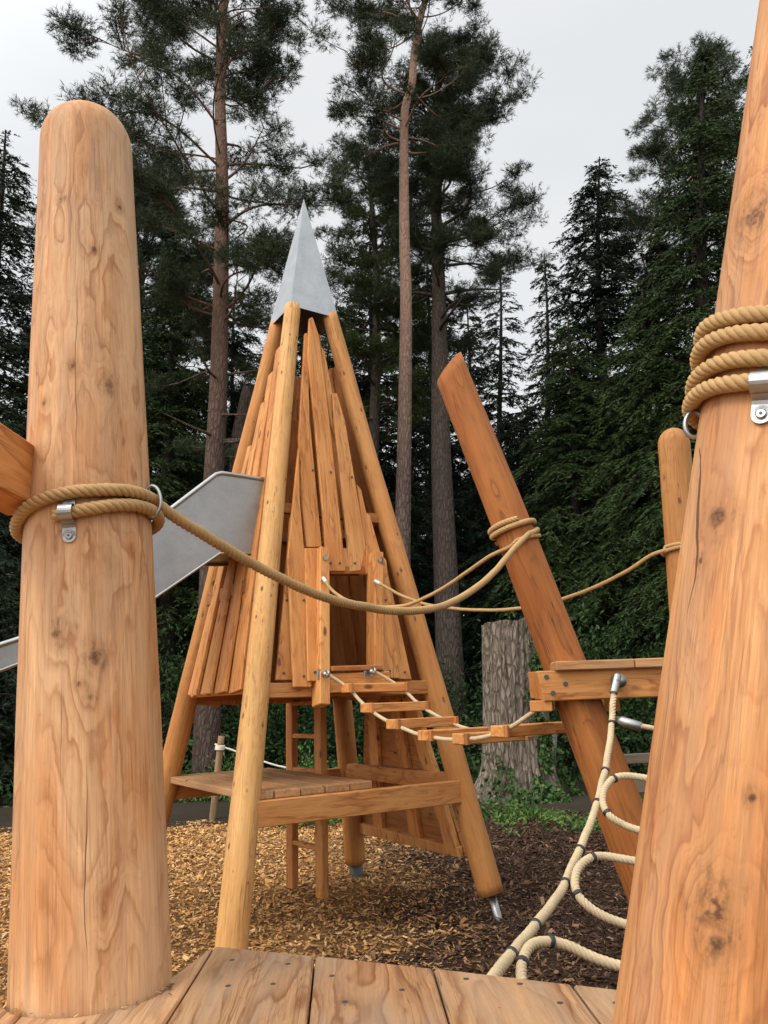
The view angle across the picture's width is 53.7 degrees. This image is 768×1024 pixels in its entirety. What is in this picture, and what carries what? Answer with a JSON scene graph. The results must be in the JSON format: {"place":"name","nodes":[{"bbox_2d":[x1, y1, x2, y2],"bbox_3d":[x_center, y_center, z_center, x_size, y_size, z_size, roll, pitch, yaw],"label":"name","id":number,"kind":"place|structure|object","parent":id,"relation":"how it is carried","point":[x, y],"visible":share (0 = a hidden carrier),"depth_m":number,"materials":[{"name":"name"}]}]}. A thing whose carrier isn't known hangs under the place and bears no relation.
{"place":"outdoors","nodes":[
{"label":"outdoors","id":0,"kind":"place"},
{"bbox_2d":[0,745,628,1010],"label":"ground","id":1,"kind":"structure","parent":0,"point":[452,938],"depth_m":5.64,"materials":[{"name":"brown wood"}]},
{"bbox_2d":[0,668,16,793],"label":"shrub","id":2,"kind":"object","parent":1,"relation":"on","point":[8,744],"visible":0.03,"depth_m":14.64,"materials":[{"name":"green plant"}]},
{"bbox_2d":[0,130,36,805],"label":"conifer tree","id":3,"kind":"object","parent":1,"relation":"on","point":[10,581],"visible":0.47,"depth_m":16.42,"materials":[{"name":"green plant"}]},
{"bbox_2d":[0,207,36,743],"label":"conifer tree","id":4,"kind":"object","parent":1,"relation":"on","point":[26,343],"visible":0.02,"depth_m":19.78,"materials":[{"name":"green plant"}]},
{"bbox_2d":[6,100,171,1019],"bbox_3d":[-0.631,0.392,1.623,0.335,2.979,0.342,-6,-14,-1],"label":"wooden post","id":5,"kind":"object","parent":1,"relation":"on","point":[89,924],"visible":0.95,"depth_m":1.55,"materials":[{"name":"brown wood"}]},
{"bbox_2d":[0,423,33,515],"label":"wooden beam","id":6,"kind":"structure","parent":5,"relation":"attached to","point":[16,457],"depth_m":1.58,"materials":[{"name":"brown wood"}]},
{"bbox_2d":[9,483,539,614],"bbox_3d":[-0.007,0.089,2.720,0.325,0.592,2.706,-11,-17,33],"label":"handrail rope","id":7,"kind":"object","parent":5,"relation":"attached to","point":[156,508],"visible":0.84,"depth_m":1.80,"materials":[{"name":"beige fabric"}]},
{"bbox_2d":[0,947,616,1023],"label":"play platform","id":8,"kind":"structure","parent":5,"relation":"attached to","point":[211,986],"depth_m":1.38,"materials":[{"name":"brown wood"}]},
{"bbox_2d":[1,972,500,1016],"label":"wood crumbs","id":9,"kind":"object","parent":8,"relation":"on","point":[136,1001],"visible":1,"depth_m":1.38,"materials":[{"name":"brown wood"}]},
{"bbox_2d":[0,331,191,737],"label":"conifer tree","id":10,"kind":"object","parent":1,"relation":"on","point":[155,469],"depth_m":19.66,"materials":[{"name":"green plant"}]},
{"bbox_2d":[16,123,254,491],"bbox_3d":[-6.991,-2.650,22.222,7.484,19.743,7.525,-2,-14,0],"label":"pine tree","id":11,"kind":"object","parent":1,"relation":"on","point":[151,248],"visible":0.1,"depth_m":22.36,"materials":[{"name":"green plant"}]},
{"bbox_2d":[1,613,305,779],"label":"shrub","id":12,"kind":"object","parent":1,"relation":"on","point":[165,725],"visible":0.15,"depth_m":14.30,"materials":[{"name":"green plant"}]},
{"bbox_2d":[11,233,306,791],"bbox_3d":[-4.952,0.089,17.472,5.953,14.991,6.575,-11,-17,33],"label":"conifer tree","id":13,"kind":"object","parent":1,"relation":"on","point":[161,426],"visible":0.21,"depth_m":17.75,"materials":[{"name":"green plant"}]},
{"bbox_2d":[7,0,360,773],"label":"pine tree","id":14,"kind":"object","parent":1,"relation":"on","point":[251,86],"visible":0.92,"depth_m":15.48,"materials":[{"name":"green plant"}]},
{"bbox_2d":[209,736,224,819],"bbox_3d":[-2.279,3.705,10.322,0.101,1.262,0.101,3,-14,1],"label":"fence stake","id":15,"kind":"object","parent":1,"relation":"on","point":[214,799],"visible":0.58,"depth_m":10.33,"materials":[{"name":"brown wood"}]},
{"bbox_2d":[215,743,285,767],"bbox_3d":[-1.617,3.356,10.374,1.429,0.412,0.135,-3,-14,2],"label":"fence rope","id":16,"kind":"object","parent":15,"relation":"attached to","point":[221,747],"visible":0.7,"depth_m":10.38,"materials":[{"name":"white fabric"}]},
{"bbox_2d":[202,752,235,801],"bbox_3d":[-2.561,4.347,12.546,1.060,0.895,1.115,-2,-14,0],"label":"shrub","id":17,"kind":"object","parent":1,"relation":"on","point":[227,768],"visible":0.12,"depth_m":12.57,"materials":[{"name":"green plant"}]},
{"bbox_2d":[221,385,253,769],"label":"bare tree","id":18,"kind":"object","parent":1,"relation":"on","point":[238,425],"visible":0.12,"depth_m":17.96,"materials":[{"name":"grey plant"}]},
{"bbox_2d":[173,285,332,726],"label":"conifer tree","id":19,"kind":"object","parent":1,"relation":"on","point":[238,348],"visible":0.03,"depth_m":24.84,"materials":[{"name":"green plant"}]},
{"bbox_2d":[182,698,363,770],"bbox_3d":[-2.162,4.071,15.436,3.952,2.895,4.216,5,-16,-26],"label":"shrub","id":20,"kind":"object","parent":1,"relation":"on","point":[272,733],"visible":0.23,"depth_m":14.61,"materials":[{"name":"green plant"}]},
{"bbox_2d":[230,699,364,768],"bbox_3d":[-1.198,4.225,15.580,4.239,2.561,3.761,-2,-14,0],"label":"shrub","id":21,"kind":"object","parent":1,"relation":"on","point":[358,729],"visible":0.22,"depth_m":14.81,"materials":[{"name":"green plant"}]},
{"bbox_2d":[176,280,426,751],"bbox_3d":[-2.409,-0.103,22.722,7.522,16.635,7.691,-2,-14,0],"label":"conifer tree","id":22,"kind":"object","parent":1,"relation":"on","point":[300,353],"visible":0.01,"depth_m":23.37,"materials":[{"name":"green plant"}]},
{"bbox_2d":[266,740,336,795],"bbox_3d":[-1.260,4.083,11.987,1.095,1.042,1.104,-2,-14,0],"label":"shrub","id":23,"kind":"object","parent":1,"relation":"on","point":[304,755],"visible":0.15,"depth_m":11.99,"materials":[{"name":"green plant"}]},
{"bbox_2d":[0,742,647,807],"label":"undergrowth","id":24,"kind":"object","parent":1,"relation":"on","point":[474,767],"visible":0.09,"depth_m":13.64,"materials":[{"name":"green plant"}]},
{"bbox_2d":[163,200,502,949],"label":"play tower","id":25,"kind":"structure","parent":1,"relation":"on","point":[259,644],"depth_m":5.74,"materials":[{"name":"brown wood"}]},
{"bbox_2d":[0,471,264,671],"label":"slide","id":26,"kind":"object","parent":25,"relation":"attached to","point":[223,505],"visible":0.48,"depth_m":5.37,"materials":[{"name":"metal"}]},
{"bbox_2d":[321,533,540,606],"bbox_3d":[0.195,0.401,4.490,0.223,0.338,2.022,7,-17,-31],"label":"handrail rope","id":27,"kind":"object","parent":25,"relation":"attached to","point":[467,571],"visible":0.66,"depth_m":4.00,"materials":[{"name":"beige fabric"}]},
{"bbox_2d":[326,671,565,744],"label":"rope bridge","id":28,"kind":"structure","parent":25,"relation":"attached to","point":[465,735],"depth_m":4.49,"materials":[{"name":"brown wood"}]},
{"bbox_2d":[298,126,450,460],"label":"pine tree","id":29,"kind":"object","parent":1,"relation":"on","point":[376,350],"visible":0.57,"depth_m":21.49,"materials":[{"name":"green plant"}]},
{"bbox_2d":[303,223,476,743],"bbox_3d":[-0.593,-1.210,25.204,6.590,19.576,6.682,-15,-19,42],"label":"conifer tree","id":30,"kind":"object","parent":1,"relation":"on","point":[388,472],"visible":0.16,"depth_m":25.06,"materials":[{"name":"green plant"}]},
{"bbox_2d":[290,0,515,566],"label":"pine tree","id":31,"kind":"object","parent":1,"relation":"on","point":[371,57],"visible":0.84,"depth_m":17.80,"materials":[{"name":"brown plant"}]},
{"bbox_2d":[329,644,482,761],"bbox_3d":[0.956,4.055,16.395,4.616,3.182,3.996,-2,-14,0],"label":"shrub","id":32,"kind":"object","parent":1,"relation":"on","point":[451,692],"visible":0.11,"depth_m":16.33,"materials":[{"name":"green plant"}]},
{"bbox_2d":[174,795,643,834],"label":"weeds","id":33,"kind":"object","parent":1,"relation":"on","point":[520,813],"visible":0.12,"depth_m":9.34,"materials":[{"name":"green plant"}]},
{"bbox_2d":[356,241,498,726],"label":"conifer tree","id":34,"kind":"object","parent":1,"relation":"on","point":[462,549],"visible":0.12,"depth_m":27.86,"materials":[{"name":"green plant"}]},
{"bbox_2d":[347,11,555,763],"bbox_3d":[2.245,-3.940,19.681,5.954,20.388,5.920,-13,-18,38],"label":"pine tree","id":35,"kind":"object","parent":1,"relation":"on","point":[432,200],"visible":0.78,"depth_m":19.46,"materials":[{"name":"green plant"}]},
{"bbox_2d":[420,301,509,705],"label":"conifer tree","id":36,"kind":"object","parent":1,"relation":"on","point":[469,359],"visible":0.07,"depth_m":31.80,"materials":[{"name":"green plant"}]},
{"bbox_2d":[452,250,541,690],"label":"conifer tree","id":37,"kind":"object","parent":1,"relation":"on","point":[496,367],"visible":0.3,"depth_m":28.87,"materials":[{"name":"green plant"}]},
{"bbox_2d":[434,400,589,745],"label":"conifer tree","id":38,"kind":"object","parent":1,"relation":"on","point":[473,621],"visible":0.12,"depth_m":22.42,"materials":[{"name":"green plant"}]},
{"bbox_2d":[474,617,565,803],"bbox_3d":[1.947,3.092,11.817,1.684,2.835,1.453,-2,-14,0],"label":"tree stump","id":39,"kind":"object","parent":1,"relation":"on","point":[506,654],"visible":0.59,"depth_m":11.47,"materials":[{"name":"grey plant"}]},
{"bbox_2d":[476,631,584,804],"bbox_3d":[2.179,2.995,11.523,1.846,2.728,1.336,6,-16,-28],"label":"ivy","id":40,"kind":"object","parent":39,"relation":"attached to","point":[553,795],"visible":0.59,"depth_m":11.04,"materials":[{"name":"green plant"}]},
{"bbox_2d":[437,352,642,901],"bbox_3d":[0.874,0.743,3.619,0.238,3.399,0.235,-18,-14,-4],"label":"leaning log","id":41,"kind":"object","parent":1,"relation":"on","point":[555,639],"visible":0.68,"depth_m":3.62,"materials":[{"name":"brown wood"}]},
{"bbox_2d":[527,658,663,711],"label":"play platform","id":42,"kind":"structure","parent":41,"relation":"attached to","point":[580,680],"depth_m":3.45,"materials":[{"name":"wood"}]},
{"bbox_2d":[487,673,653,979],"bbox_3d":[0.881,0.918,2.499,0.588,0.809,2.198,-10,-16,29],"label":"rope net","id":43,"kind":"object","parent":42,"relation":"hanging from","point":[522,947],"visible":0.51,"depth_m":2.25,"materials":[{"name":"beige fabric"}]},
{"bbox_2d":[494,256,598,605],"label":"conifer tree","id":44,"kind":"object","parent":1,"relation":"on","point":[547,329],"visible":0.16,"depth_m":28.51,"materials":[{"name":"green plant"}]},
{"bbox_2d":[552,734,556,768],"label":"dead stem","id":45,"kind":"object","parent":1,"relation":"on","point":[555,744],"visible":0.21,"depth_m":11.50,"materials":[{"name":"grey wood"}]},
{"bbox_2d":[453,598,664,782],"bbox_3d":[3.634,3.263,14.360,4.844,3.550,4.833,2,-15,-14],"label":"shrub","id":46,"kind":"object","parent":1,"relation":"on","point":[566,749],"visible":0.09,"depth_m":14.09,"materials":[{"name":"green plant"}]},
{"bbox_2d":[469,318,667,756],"bbox_3d":[4.224,1.232,18.468,6.613,12.698,6.437,-2,-14,0],"label":"conifer tree","id":47,"kind":"object","parent":1,"relation":"on","point":[563,549],"visible":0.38,"depth_m":18.44,"materials":[{"name":"green plant"}]},
{"bbox_2d":[471,156,693,739],"bbox_3d":[5.710,-2.156,21.152,7.446,18.036,7.929,-2,-14,0],"label":"conifer tree","id":48,"kind":"object","parent":1,"relation":"on","point":[603,300],"visible":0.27,"depth_m":21.82,"materials":[{"name":"green plant"}]},
{"bbox_2d":[549,610,665,780],"bbox_3d":[4.678,3.400,14.271,5.017,3.182,4.438,8,-17,-33],"label":"shrub","id":49,"kind":"object","parent":1,"relation":"on","point":[644,711],"visible":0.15,"depth_m":13.65,"materials":[{"name":"green plant"}]},
{"bbox_2d":[553,289,696,753],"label":"conifer tree","id":50,"kind":"object","parent":1,"relation":"on","point":[629,446],"visible":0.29,"depth_m":16.73,"materials":[{"name":"green plant"}]},
{"bbox_2d":[624,753,649,792],"bbox_3d":[4.974,3.026,8.091,5.290,1.250,0.145,0,-14,-7],"label":"rail fence","id":51,"kind":"object","parent":1,"relation":"on","point":[636,758],"depth_m":7.85,"materials":[{"name":"grey wood"}]},
{"bbox_2d":[590,240,696,641],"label":"conifer tree","id":52,"kind":"object","parent":1,"relation":"on","point":[675,314],"visible":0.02,"depth_m":23.06,"materials":[{"name":"green plant"}]},
{"bbox_2d":[574,29,749,318],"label":"pine tree","id":53,"kind":"object","parent":1,"relation":"on","point":[647,151],"visible":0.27,"depth_m":22.47,"materials":[{"name":"green plant"}]},
{"bbox_2d":[581,46,745,773],"bbox_3d":[6.458,-2.745,16.526,6.442,18.186,5.965,6,-16,-28],"label":"conifer tree","id":54,"kind":"object","parent":1,"relation":"on","point":[712,184],"visible":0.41,"depth_m":17.02,"materials":[{"name":"green plant"}]},
{"bbox_2d":[658,428,691,617],"bbox_3d":[1.565,0.930,3.829,0.198,2.864,0.196,1,-14,1],"label":"wooden post","id":55,"kind":"object","parent":1,"relation":"on","point":[675,456],"visible":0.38,"depth_m":4.03,"materials":[{"name":"brown wood"}]},
{"bbox_2d":[374,542,680,611],"bbox_3d":[0.767,0.432,4.672,2.364,0.357,0.220,-14,-18,39],"label":"handrail rope","id":56,"kind":"object","parent":55,"relation":"attached to","point":[669,548],"visible":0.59,"depth_m":4.29,"materials":[{"name":"beige fabric"}]},
{"bbox_2d":[612,0,767,1023],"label":"wooden post","id":57,"kind":"object","parent":1,"relation":"on","point":[695,947],"visible":0.93,"depth_m":1.09,"materials":[{"name":"brown wood"}]},
{"bbox_2d":[682,305,767,439],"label":"rope coil","id":58,"kind":"object","parent":57,"relation":"attached to","point":[710,334],"visible":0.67,"depth_m":1.25,"materials":[{"name":"beige fabric"}]},
{"bbox_2d":[690,46,752,335],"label":"conifer tree","id":59,"kind":"object","parent":1,"relation":"on","point":[745,82],"depth_m":21.38,"materials":[{"name":"green plant"}]},
{"bbox_2d":[0,780,643,832],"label":"path","id":60,"kind":"structure","parent":0,"point":[198,811],"depth_m":10.73,"materials":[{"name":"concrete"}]},
{"bbox_2d":[2,349,691,752],"bbox_3d":[2.036,1.453,33.874,68.610,17.243,19.210,-2,-14,0],"label":"wood","id":61,"kind":"object","parent":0,"point":[468,659],"depth_m":32.82,"materials":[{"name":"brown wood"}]},
{"bbox_2d":[0,0,758,615],"label":"sky","id":62,"kind":"structure","parent":0,"point":[593,56],"materials":[{"name":"white"}]}
]}

